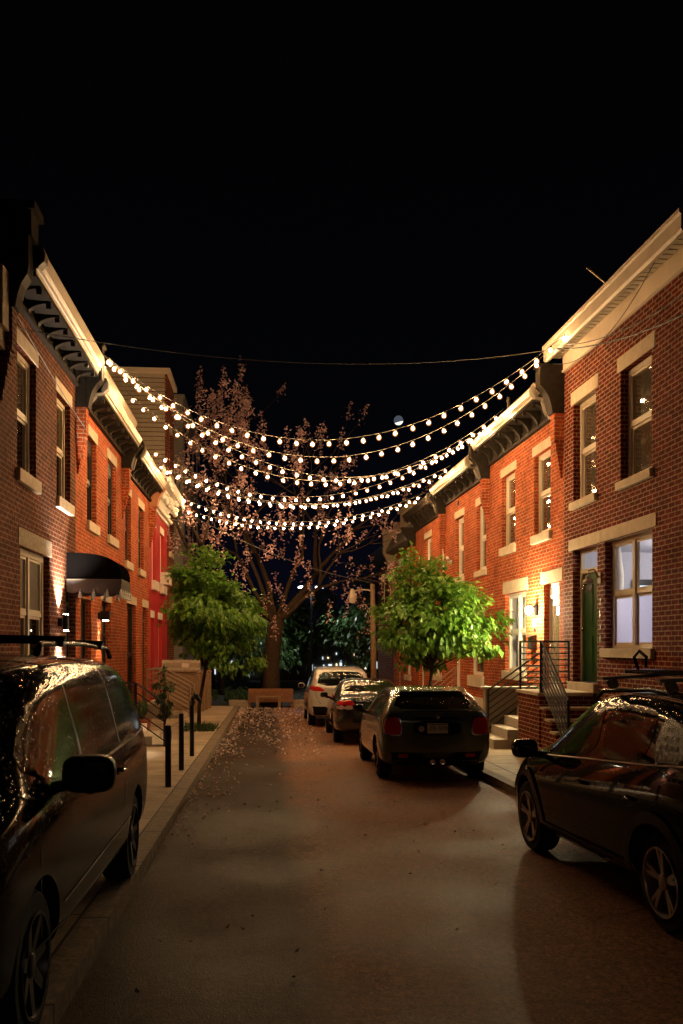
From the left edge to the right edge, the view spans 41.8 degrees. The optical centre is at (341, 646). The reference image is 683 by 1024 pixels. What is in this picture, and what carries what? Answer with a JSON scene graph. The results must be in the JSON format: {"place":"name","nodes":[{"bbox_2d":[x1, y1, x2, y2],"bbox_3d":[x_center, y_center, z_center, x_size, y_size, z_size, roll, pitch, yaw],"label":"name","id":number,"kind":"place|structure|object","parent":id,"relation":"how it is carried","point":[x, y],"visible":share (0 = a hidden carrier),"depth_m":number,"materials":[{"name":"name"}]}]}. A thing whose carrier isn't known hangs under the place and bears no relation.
{"place":"outdoors","nodes":[
{"label":"outdoors","id":0,"kind":"place"},
{"bbox_2d":[51,706,234,958],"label":"pavement","id":1,"kind":"structure","parent":0,"point":[159,793],"depth_m":13.96,"materials":[{"name":"concrete"}]},
{"bbox_2d":[0,635,146,1023],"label":"minivan","id":2,"kind":"object","parent":1,"relation":"on","point":[73,771],"visible":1,"depth_m":4.53,"materials":[{"name":"black paint"}]},
{"bbox_2d":[133,695,151,730],"bbox_3d":[-4.533,1.556,20.296,0.440,0.928,0.440,0,0,-5],"label":"potted plant","id":3,"kind":"object","parent":1,"relation":"on","point":[142,710],"visible":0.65,"depth_m":20.21,"materials":[{"name":"green plant"}]},
{"bbox_2d":[125,682,171,746],"bbox_3d":[-4.332,1.413,18.281,1.570,1.422,1.250,0,0,-5],"label":"stoop","id":4,"kind":"object","parent":1,"relation":"on","point":[152,738],"visible":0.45,"depth_m":17.73,"materials":[{"name":"white paint"}]},
{"bbox_2d":[152,665,179,723],"bbox_3d":[-4.781,1.296,24.023,0.798,1.615,0.928,0,0,-5],"label":"shrub","id":5,"kind":"object","parent":1,"relation":"on","point":[162,696],"visible":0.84,"depth_m":23.95,"materials":[{"name":"green plant"}]},
{"bbox_2d":[165,725,171,786],"bbox_3d":[-2.336,1.471,12.049,0.087,0.840,0.082,0,0,-5],"label":"bollard","id":6,"kind":"object","parent":1,"relation":"on","point":[168,733],"visible":1,"depth_m":12.02,"materials":[{"name":"black metal"}]},
{"bbox_2d":[145,667,194,718],"bbox_3d":[-5.178,1.455,27.066,1.328,1.626,1.504,0,0,-5],"label":"stoop","id":7,"kind":"object","parent":1,"relation":"on","point":[153,709],"visible":0.54,"depth_m":26.36,"materials":[{"name":"concrete"}]},
{"bbox_2d":[161,660,200,709],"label":"stoop wall","id":8,"kind":"structure","parent":1,"relation":"on","point":[187,669],"depth_m":30.84,"materials":[{"name":"brown stone"}]},
{"bbox_2d":[179,713,183,769],"bbox_3d":[-2.490,1.476,13.892,0.082,0.890,0.082,0,0,-5],"label":"bollard","id":9,"kind":"object","parent":1,"relation":"on","point":[181,741],"visible":1,"depth_m":13.86,"materials":[{"name":"black metal"}]},
{"bbox_2d":[189,691,201,755],"bbox_3d":[-2.601,1.376,15.940,0.222,1.155,0.110,0,0,-5],"label":"bollard","id":10,"kind":"object","parent":1,"relation":"on","point":[193,698],"visible":1,"depth_m":15.90,"materials":[{"name":"black metal"}]},
{"bbox_2d":[176,719,219,731],"bbox_3d":[-3.531,1.943,22.002,1.134,0.265,1.433,0,0,-5],"label":"ground cover","id":11,"kind":"object","parent":1,"relation":"on","point":[209,726],"visible":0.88,"depth_m":21.69,"materials":[{"name":"green plant"}]},
{"bbox_2d":[194,669,211,712],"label":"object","id":12,"kind":"object","parent":1,"relation":"on","point":[206,702],"visible":0.56,"depth_m":30.15,"materials":[{"name":"brown wood"}]},
{"bbox_2d":[156,543,269,723],"bbox_3d":[-3.161,-0.266,22.151,2.807,4.728,3.387,0,0,-5],"label":"street tree","id":13,"kind":"object","parent":1,"relation":"on","point":[210,624],"visible":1,"depth_m":21.51,"materials":[{"name":"green plant"}]},
{"bbox_2d":[211,682,305,705],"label":"garden soil","id":14,"kind":"structure","parent":0,"point":[283,685],"depth_m":57.56,"materials":[{"name":"soil"}]},
{"bbox_2d":[211,684,218,704],"bbox_3d":[-5.669,1.917,35.674,1.590,1.089,1.304,0,0,27],"label":"shrub","id":15,"kind":"object","parent":14,"relation":"on","point":[214,697],"visible":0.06,"depth_m":35.50,"materials":[{"name":"green plant"}]},
{"bbox_2d":[200,586,263,688],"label":"park tree","id":16,"kind":"object","parent":14,"relation":"on","point":[213,678],"visible":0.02,"depth_m":57.36,"materials":[{"name":"green plant"}]},
{"bbox_2d":[218,684,255,704],"bbox_3d":[-4.232,2.208,36.685,1.853,1.300,1.591,0,0,24],"label":"shrub","id":17,"kind":"object","parent":14,"relation":"on","point":[241,695],"visible":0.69,"depth_m":36.46,"materials":[{"name":"green plant"}]},
{"bbox_2d":[200,586,286,694],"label":"park tree","id":18,"kind":"object","parent":14,"relation":"on","point":[221,683],"visible":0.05,"depth_m":46.51,"materials":[{"name":"green plant"}]},
{"bbox_2d":[227,603,309,688],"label":"park tree","id":19,"kind":"object","parent":14,"relation":"on","point":[286,654],"visible":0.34,"depth_m":49.28,"materials":[{"name":"green plant"}]},
{"bbox_2d":[156,356,435,706],"bbox_3d":[-2.983,-4.907,35.900,11.623,14.621,12.598,0,0,31],"label":"blossom tree","id":20,"kind":"object","parent":14,"relation":"on","point":[275,619],"visible":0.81,"depth_m":35.55,"materials":[{"name":"pink plant"}]},
{"bbox_2d":[298,585,316,674],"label":"street lamp","id":21,"kind":"object","parent":14,"relation":"on","point":[310,629],"visible":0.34,"depth_m":45.99,"materials":[{"name":"black metal"}]},
{"bbox_2d":[273,584,353,685],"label":"park tree","id":22,"kind":"object","parent":14,"relation":"on","point":[302,620],"visible":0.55,"depth_m":55.64,"materials":[{"name":"green plant"}]},
{"bbox_2d":[309,591,377,677],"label":"park tree","id":23,"kind":"object","parent":14,"relation":"on","point":[348,641],"visible":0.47,"depth_m":46.52,"materials":[{"name":"green plant"}]},
{"bbox_2d":[322,547,377,633],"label":"park tree","id":24,"kind":"object","parent":14,"relation":"on","point":[363,582],"visible":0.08,"depth_m":52.09,"materials":[{"name":"green plant"}]},
{"bbox_2d":[0,0,682,627],"label":"sky","id":25,"kind":"structure","parent":0,"point":[356,184],"materials":[{"name":"black"}]},
{"bbox_2d":[58,680,682,1023],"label":"road","id":26,"kind":"structure","parent":0,"point":[564,932],"depth_m":6.41,"materials":[{"name":"grey asphalt"}]},
{"bbox_2d":[0,264,8,349],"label":"brick house","id":27,"kind":"structure","parent":26,"relation":"on","point":[4,299],"depth_m":12.10,"materials":[{"name":"brown"}]},
{"bbox_2d":[0,198,103,656],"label":"brick house","id":28,"kind":"structure","parent":26,"relation":"on","point":[37,478],"depth_m":14.21,"materials":[{"name":"red brick"}]},
{"bbox_2d":[16,327,41,494],"bbox_3d":[-4.893,-3.590,13.764,0.230,2.280,1.320,0,0,-5],"label":"window","id":29,"kind":"structure","parent":28,"relation":"in","point":[23,476],"depth_m":14.00,"materials":[{"name":"beige"}]},
{"bbox_2d":[18,526,51,654],"bbox_3d":[-4.936,-0.560,14.293,0.230,2.460,2.040,0,0,-5],"label":"window","id":30,"kind":"structure","parent":28,"relation":"in","point":[31,564],"depth_m":14.48,"materials":[{"name":"black"}]},
{"bbox_2d":[58,614,68,630],"bbox_3d":[-4.927,-0.430,15.849,0.185,0.300,0.110,0,0,-5],"label":"wall lamp","id":31,"kind":"object","parent":28,"relation":"attached to","point":[64,621],"visible":1,"depth_m":15.80,"materials":[{"name":"black metal"}]},
{"bbox_2d":[55,376,74,516],"bbox_3d":[-5.097,-3.590,16.246,0.230,2.280,1.320,0,0,-5],"label":"window","id":32,"kind":"structure","parent":28,"relation":"in","point":[61,503],"depth_m":16.56,"materials":[{"name":"beige"}]},
{"bbox_2d":[66,552,132,600],"bbox_3d":[-4.581,-1.315,16.991,1.030,0.830,1.208,0,0,-5],"label":"awning","id":33,"kind":"object","parent":28,"relation":"attached to","point":[92,575],"visible":1,"depth_m":16.43,"materials":[{"name":"black fabric"}]},
{"bbox_2d":[17,328,543,364],"bbox_3d":[-0.729,-5.264,15.241,10.672,1.207,0.014,0,0,-27],"label":"overhead wire","id":34,"kind":"object","parent":28,"relation":"attached to","point":[263,360],"visible":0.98,"depth_m":14.81,"materials":[{"name":"grey"}]},
{"bbox_2d":[75,342,142,674],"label":"brick house","id":35,"kind":"structure","parent":26,"relation":"on","point":[105,415],"depth_m":19.36,"materials":[{"name":"red"}]},
{"bbox_2d":[81,603,82,657],"bbox_3d":[-5.353,0.333,18.247,0.120,2.475,0.900,0,0,-5],"label":"door","id":36,"kind":"structure","parent":35,"relation":"in","point":[81,603],"depth_m":18.56,"materials":[{"name":"black"}]},
{"bbox_2d":[86,425,99,535],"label":"window","id":37,"kind":"structure","parent":35,"relation":"in","point":[92,527],"depth_m":19.18,"materials":[{"name":"beige"}]},
{"bbox_2d":[17,316,173,519],"bbox_3d":[-5.279,-4.367,23.144,0.011,0.936,21.008,0,0,-3],"label":"overhead wire","id":38,"kind":"object","parent":35,"relation":"attached to","point":[77,416],"visible":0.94,"depth_m":16.19,"materials":[{"name":"grey"}]},
{"bbox_2d":[98,611,110,620],"bbox_3d":[-5.211,-0.672,19.628,0.240,0.215,0.260,0,0,-5],"label":"wall lamp","id":39,"kind":"object","parent":35,"relation":"attached to","point":[104,615],"visible":1,"depth_m":19.54,"materials":[{"name":"black metal"}]},
{"bbox_2d":[107,447,118,548],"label":"window","id":40,"kind":"structure","parent":35,"relation":"in","point":[111,540],"depth_m":21.65,"materials":[{"name":"beige"}]},
{"bbox_2d":[40,706,239,1023],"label":"kerb","id":41,"kind":"structure","parent":26,"relation":"on","point":[74,957],"depth_m":6.13,"materials":[{"name":"concrete"}]},
{"bbox_2d":[121,440,165,702],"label":"brick house","id":42,"kind":"structure","parent":26,"relation":"on","point":[142,477],"depth_m":25.10,"materials":[{"name":"red"}]},
{"bbox_2d":[125,490,133,570],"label":"window","id":43,"kind":"structure","parent":42,"relation":"in","point":[128,565],"depth_m":24.09,"materials":[{"name":"black"}]},
{"bbox_2d":[126,596,136,696],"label":"window","id":44,"kind":"structure","parent":42,"relation":"in","point":[129,608],"depth_m":24.93,"materials":[{"name":"black"}]},
{"bbox_2d":[138,497,145,577],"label":"window","id":45,"kind":"structure","parent":42,"relation":"in","point":[141,572],"depth_m":26.38,"materials":[{"name":"beige"}]},
{"bbox_2d":[105,366,200,659],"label":"apartment building","id":46,"kind":"structure","parent":26,"relation":"on","point":[157,436],"depth_m":33.39,"materials":[{"name":"beige brick"}]},
{"bbox_2d":[184,497,187,543],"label":"window","id":47,"kind":"structure","parent":46,"relation":"in","point":[185,529],"depth_m":36.20,"materials":[{"name":"black"}]},
{"bbox_2d":[184,426,187,478],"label":"window","id":48,"kind":"structure","parent":46,"relation":"in","point":[185,444],"depth_m":36.20,"materials":[{"name":"black"}]},
{"bbox_2d":[189,442,191,487],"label":"window","id":49,"kind":"structure","parent":46,"relation":"in","point":[190,455],"depth_m":38.54,"materials":[{"name":"black"}]},
{"bbox_2d":[193,450,195,494],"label":"window","id":50,"kind":"structure","parent":46,"relation":"in","point":[194,455],"depth_m":40.64,"materials":[{"name":"black"}]},
{"bbox_2d":[197,460,199,503],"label":"window","id":51,"kind":"structure","parent":46,"relation":"in","point":[198,466],"depth_m":42.99,"materials":[{"name":"black"}]},
{"bbox_2d":[149,463,184,701],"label":"brick house","id":52,"kind":"structure","parent":26,"relation":"on","point":[167,500],"depth_m":29.90,"materials":[{"name":"red paint"}]},
{"bbox_2d":[152,527,159,590],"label":"window","id":53,"kind":"structure","parent":52,"relation":"in","point":[155,584],"depth_m":29.11,"materials":[{"name":"white paint"}]},
{"bbox_2d":[160,526,166,594],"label":"window","id":54,"kind":"structure","parent":52,"relation":"in","point":[163,589],"depth_m":31.36,"materials":[{"name":"white paint"}]},
{"bbox_2d":[186,497,421,529],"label":"light string","id":55,"kind":"object","parent":52,"relation":"attached to","point":[306,525],"visible":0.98,"depth_m":31.04,"materials":[{"name":"grey"}]},
{"bbox_2d":[183,492,425,524],"bbox_3d":[-1.521,-4.767,30.632,9.264,1.278,0.140,0,0,23],"label":"light string","id":56,"kind":"object","parent":52,"relation":"attached to","point":[302,521],"visible":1,"depth_m":30.53,"materials":[{"name":"grey"}]},
{"bbox_2d":[164,707,358,846],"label":"fallen petals","id":57,"kind":"object","parent":26,"relation":"on","point":[234,721],"visible":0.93,"depth_m":21.60,"materials":[{"name":"plant"}]},
{"bbox_2d":[229,689,303,707],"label":"planter wall","id":58,"kind":"structure","parent":26,"relation":"on","point":[286,695],"depth_m":34.67,"materials":[{"name":"brown wood"}]},
{"bbox_2d":[256,696,280,708],"bbox_3d":[-2.803,2.134,34.235,0.960,0.470,0.300,0,0,-5],"label":"bench","id":59,"kind":"object","parent":26,"relation":"on","point":[258,697],"visible":0.98,"depth_m":34.09,"materials":[{"name":"brown wood"}]},
{"bbox_2d":[200,628,377,680],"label":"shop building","id":60,"kind":"structure","parent":26,"relation":"on","point":[321,659],"depth_m":84.06,"materials":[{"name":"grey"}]},
{"bbox_2d":[135,795,504,993],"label":"fallen leaves","id":61,"kind":"object","parent":26,"relation":"on","point":[137,990],"visible":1,"depth_m":7.18,"materials":[{"name":"brown plant"}]},
{"bbox_2d":[298,666,367,724],"bbox_3d":[-0.181,1.409,26.780,2.200,1.676,4.651,0,-1,-5],"label":"sport utility car","id":62,"kind":"object","parent":26,"relation":"on","point":[327,679],"visible":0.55,"depth_m":24.68,"materials":[{"name":"beige paint"}]},
{"bbox_2d":[320,678,394,741],"bbox_3d":[0.549,1.450,21.323,2.060,1.417,4.407,0,-1,-5],"label":"sedan","id":63,"kind":"object","parent":26,"relation":"on","point":[341,716],"visible":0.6,"depth_m":19.82,"materials":[{"name":"grey paint"}]},
{"bbox_2d":[368,522,399,682],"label":"brick house","id":64,"kind":"structure","parent":26,"relation":"on","point":[380,556],"depth_m":40.60,"materials":[{"name":"brick"}]},
{"bbox_2d":[386,503,415,685],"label":"brick house","id":65,"kind":"structure","parent":26,"relation":"on","point":[406,534],"depth_m":35.89,"materials":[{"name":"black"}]},
{"bbox_2d":[404,630,410,680],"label":"window","id":66,"kind":"structure","parent":65,"relation":"in","point":[406,677],"depth_m":35.31,"materials":[{"name":"white paint"}]},
{"bbox_2d":[353,680,489,776],"bbox_3d":[1.278,1.299,15.287,2.060,1.526,3.912,0,-1,-5],"label":"hatchback","id":67,"kind":"object","parent":26,"relation":"on","point":[421,725],"visible":0.99,"depth_m":13.47,"materials":[{"name":"grey paint"}]},
{"bbox_2d":[402,491,445,685],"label":"brick house","id":68,"kind":"structure","parent":26,"relation":"on","point":[425,516],"depth_m":30.43,"materials":[{"name":"brick"}]},
{"bbox_2d":[424,529,431,559],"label":"window","id":69,"kind":"structure","parent":68,"relation":"in","point":[429,533],"depth_m":31.55,"materials":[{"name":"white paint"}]},
{"bbox_2d":[432,661,441,680],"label":"window","id":70,"kind":"structure","parent":68,"relation":"in","point":[437,677],"depth_m":29.60,"materials":[{"name":"white paint"}]},
{"bbox_2d":[429,442,489,708],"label":"brick house","id":71,"kind":"structure","parent":26,"relation":"on","point":[461,489],"depth_m":25.17,"materials":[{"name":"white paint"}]},
{"bbox_2d":[160,465,442,506],"bbox_3d":[-1.250,-4.843,26.797,8.644,1.407,0.141,0,0,6],"label":"light string","id":72,"kind":"object","parent":71,"relation":"attached to","point":[301,503],"visible":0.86,"depth_m":26.78,"materials":[{"name":"grey"}]},
{"bbox_2d":[160,466,448,507],"bbox_3d":[-1.132,-4.654,25.890,8.522,1.364,0.136,0,0,5],"label":"light string","id":73,"kind":"object","parent":71,"relation":"attached to","point":[296,504],"visible":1,"depth_m":25.91,"materials":[{"name":"grey"}]},
{"bbox_2d":[152,437,469,500],"bbox_3d":[-0.933,-4.684,23.982,8.732,1.604,0.149,0,0,9],"label":"light string","id":74,"kind":"object","parent":71,"relation":"attached to","point":[310,496],"visible":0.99,"depth_m":23.95,"materials":[{"name":"grey"}]},
{"bbox_2d":[454,507,464,582],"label":"window","id":75,"kind":"structure","parent":71,"relation":"in","point":[459,513],"depth_m":26.85,"materials":[{"name":"white paint"}]},
{"bbox_2d":[467,608,484,687],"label":"window","id":76,"kind":"structure","parent":71,"relation":"in","point":[476,681],"depth_m":24.77,"materials":[{"name":"white paint"}]},
{"bbox_2d":[472,696,482,708],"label":"window","id":77,"kind":"structure","parent":71,"relation":"in","point":[480,700],"depth_m":24.26,"materials":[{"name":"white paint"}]},
{"bbox_2d":[474,497,486,577],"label":"window","id":78,"kind":"structure","parent":71,"relation":"in","point":[483,571],"depth_m":24.46,"materials":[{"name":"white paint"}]},
{"bbox_2d":[458,766,516,795],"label":"kerb","id":79,"kind":"structure","parent":26,"relation":"on","point":[498,780],"depth_m":13.01,"materials":[{"name":"concrete"}]},
{"bbox_2d":[470,363,563,688],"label":"brick house","id":80,"kind":"structure","parent":26,"relation":"on","point":[519,442],"depth_m":19.92,"materials":[{"name":"brown"}]},
{"bbox_2d":[109,358,484,481],"bbox_3d":[-0.597,-4.772,20.019,9.127,2.146,0.138,0,0,-25],"label":"light string","id":81,"kind":"object","parent":80,"relation":"attached to","point":[215,442],"visible":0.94,"depth_m":19.68,"materials":[{"name":"grey"}]},
{"bbox_2d":[126,391,502,485],"bbox_3d":[-0.598,-4.711,20.268,8.577,2.188,0.141,0,0,0],"label":"light string","id":82,"kind":"object","parent":80,"relation":"attached to","point":[166,424],"visible":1,"depth_m":20.26,"materials":[{"name":"grey"}]},
{"bbox_2d":[499,459,516,556],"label":"window","id":83,"kind":"structure","parent":80,"relation":"in","point":[510,547],"depth_m":21.86,"materials":[{"name":"brown"}]},
{"bbox_2d":[501,576,527,680],"bbox_3d":[4.138,-0.400,21.077,0.230,2.360,1.970,0,0,-6],"label":"window","id":84,"kind":"structure","parent":80,"relation":"in","point":[521,584],"depth_m":21.10,"materials":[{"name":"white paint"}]},
{"bbox_2d":[526,635,536,648],"bbox_3d":[4.170,-0.100,19.617,0.157,0.320,0.303,0,0,-5],"label":"letterbox","id":85,"kind":"object","parent":80,"relation":"attached to","point":[532,644],"visible":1,"depth_m":19.49,"materials":[{"name":"black metal"}]},
{"bbox_2d":[526,604,537,615],"bbox_3d":[4.136,-0.806,19.452,0.256,0.252,0.150,0,0,-5],"label":"wall lamp","id":86,"kind":"object","parent":80,"relation":"attached to","point":[529,610],"visible":1,"depth_m":19.40,"materials":[{"name":"glass"}]},
{"bbox_2d":[530,436,551,544],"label":"window","id":87,"kind":"structure","parent":80,"relation":"in","point":[545,532],"depth_m":19.30,"materials":[{"name":"brown"}]},
{"bbox_2d":[550,598,558,688],"bbox_3d":[4.493,-0.015,18.566,0.136,1.990,0.791,0,0,-5],"label":"door","id":88,"kind":"structure","parent":80,"relation":"in","point":[555,602],"depth_m":18.72,"materials":[{"name":"white paint"}]},
{"bbox_2d":[511,650,682,933],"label":"crossover","id":89,"kind":"object","parent":26,"relation":"on","point":[602,778],"visible":1,"depth_m":6.64,"materials":[{"name":"black paint"}]},
{"bbox_2d":[553,702,604,754],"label":"side window","id":90,"kind":"structure","parent":89,"relation":"in","point":[582,736],"depth_m":7.44,"materials":[{"name":"black glass"}]},
{"bbox_2d":[603,703,657,760],"bbox_3d":[2.124,0.638,6.605,0.154,0.409,0.797,0,0,-7],"label":"side window","id":91,"kind":"structure","parent":89,"relation":"in","point":[630,728],"depth_m":6.58,"materials":[{"name":"black glass"}]},
{"bbox_2d":[542,207,682,703],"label":"brick house","id":92,"kind":"structure","parent":26,"relation":"on","point":[623,466],"depth_m":15.03,"materials":[{"name":"brown brick"}]},
{"bbox_2d":[105,356,542,462],"bbox_3d":[-0.359,-4.723,17.805,8.740,2.164,0.135,0,0,1],"label":"light string","id":93,"kind":"object","parent":92,"relation":"attached to","point":[412,444],"visible":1,"depth_m":17.80,"materials":[{"name":"grey"}]},
{"bbox_2d":[104,334,565,445],"bbox_3d":[-0.269,-4.822,17.177,8.984,1.966,0.146,0,0,8],"label":"light string","id":94,"kind":"object","parent":92,"relation":"attached to","point":[346,442],"visible":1,"depth_m":17.14,"materials":[{"name":"grey"}]},
{"bbox_2d":[569,372,598,510],"bbox_3d":[4.607,-3.785,16.736,0.287,2.290,1.362,0,0,-5],"label":"window","id":95,"kind":"structure","parent":92,"relation":"in","point":[588,494],"depth_m":16.95,"materials":[{"name":"brown"}]},
{"bbox_2d":[581,571,596,682],"bbox_3d":[4.711,-0.365,16.737,0.126,2.070,1.070,0,0,-6],"label":"door","id":96,"kind":"structure","parent":92,"relation":"in","point":[589,629],"depth_m":16.88,"materials":[{"name":"wood"}]},
{"bbox_2d":[582,569,601,590],"bbox_3d":[4.454,-1.176,15.935,0.356,0.432,0.224,0,0,-5],"label":"wall lamp","id":97,"kind":"object","parent":92,"relation":"attached to","point":[587,580],"visible":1,"depth_m":15.90,"materials":[{"name":"black metal"}]},
{"bbox_2d":[553,262,654,363],"bbox_3d":[4.418,-5.539,15.164,0.013,0.734,4.906,0,0,-6],"label":"overhead wire","id":98,"kind":"object","parent":92,"relation":"attached to","point":[619,319],"visible":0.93,"depth_m":14.37,"materials":[{"name":"black"}]},
{"bbox_2d":[556,314,682,349],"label":"overhead wire","id":99,"kind":"object","parent":92,"relation":"attached to","point":[623,337],"visible":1,"depth_m":14.03,"materials":[{"name":"black"}]},
{"bbox_2d":[562,295,682,345],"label":"overhead wire","id":100,"kind":"object","parent":92,"relation":"attached to","point":[629,326],"visible":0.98,"depth_m":14.08,"materials":[{"name":"black"}]},
{"bbox_2d":[599,512,656,658],"bbox_3d":[4.804,-0.945,14.869,0.303,2.270,2.187,0,0,-5],"label":"window","id":101,"kind":"structure","parent":92,"relation":"in","point":[631,607],"depth_m":14.88,"materials":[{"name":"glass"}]},
{"bbox_2d":[615,330,654,490],"bbox_3d":[4.839,-3.770,14.528,0.287,2.260,1.402,0,0,-5],"label":"window","id":102,"kind":"structure","parent":92,"relation":"in","point":[640,469],"depth_m":14.68,"materials":[{"name":"brown"}]},
{"bbox_2d":[394,416,402,424],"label":"moon","id":103,"kind":"object","parent":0,"point":[398,420],"visible":1,"depth_m":2490.68,"materials":[{"name":"white"}]},
{"bbox_2d":[484,748,524,780],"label":"pavement","id":104,"kind":"structure","parent":0,"point":[506,763],"depth_m":15.04,"materials":[{"name":"concrete"}]},
{"bbox_2d":[348,584,376,677],"bbox_3d":[0.818,-0.030,34.584,1.134,4.803,0.340,0,0,-5],"label":"street lamp","id":105,"kind":"object","parent":104,"relation":"on","point":[352,596],"visible":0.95,"depth_m":34.53,"materials":[{"name":"brown metal"}]},
{"bbox_2d":[175,506,371,582],"bbox_3d":[-2.198,-3.580,32.127,8.358,2.218,0.018,0,0,-37],"label":"overhead wire","id":106,"kind":"object","parent":105,"relation":"attached to","point":[271,553],"visible":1,"depth_m":31.85,"materials":[{"name":"grey"}]},
{"bbox_2d":[367,540,515,684],"bbox_3d":[2.409,-0.195,21.188,3.598,4.536,3.636,0,0,-5],"label":"street tree","id":107,"kind":"object","parent":104,"relation":"on","point":[432,635],"visible":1,"depth_m":20.33,"materials":[{"name":"green plant"}]},
{"bbox_2d":[433,667,454,686],"bbox_3d":[2.929,1.451,26.897,0.860,1.689,1.170,0,0,-5],"label":"stoop","id":108,"kind":"object","parent":104,"relation":"on","point":[447,678],"visible":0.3,"depth_m":26.34,"materials":[{"name":"metal"}]},
{"bbox_2d":[480,652,546,748],"bbox_3d":[3.600,1.089,18.147,1.438,2.128,1.540,0,0,-5],"label":"stoop","id":109,"kind":"object","parent":104,"relation":"on","point":[500,706],"visible":0.41,"depth_m":18.58,"materials":[{"name":"concrete"}]},
{"bbox_2d":[516,640,592,748],"bbox_3d":[4.015,0.987,15.964,1.048,2.211,2.820,0,0,-5],"label":"stoop","id":110,"kind":"object","parent":104,"relation":"on","point":[547,716],"visible":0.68,"depth_m":15.95,"materials":[{"name":"red brick"}]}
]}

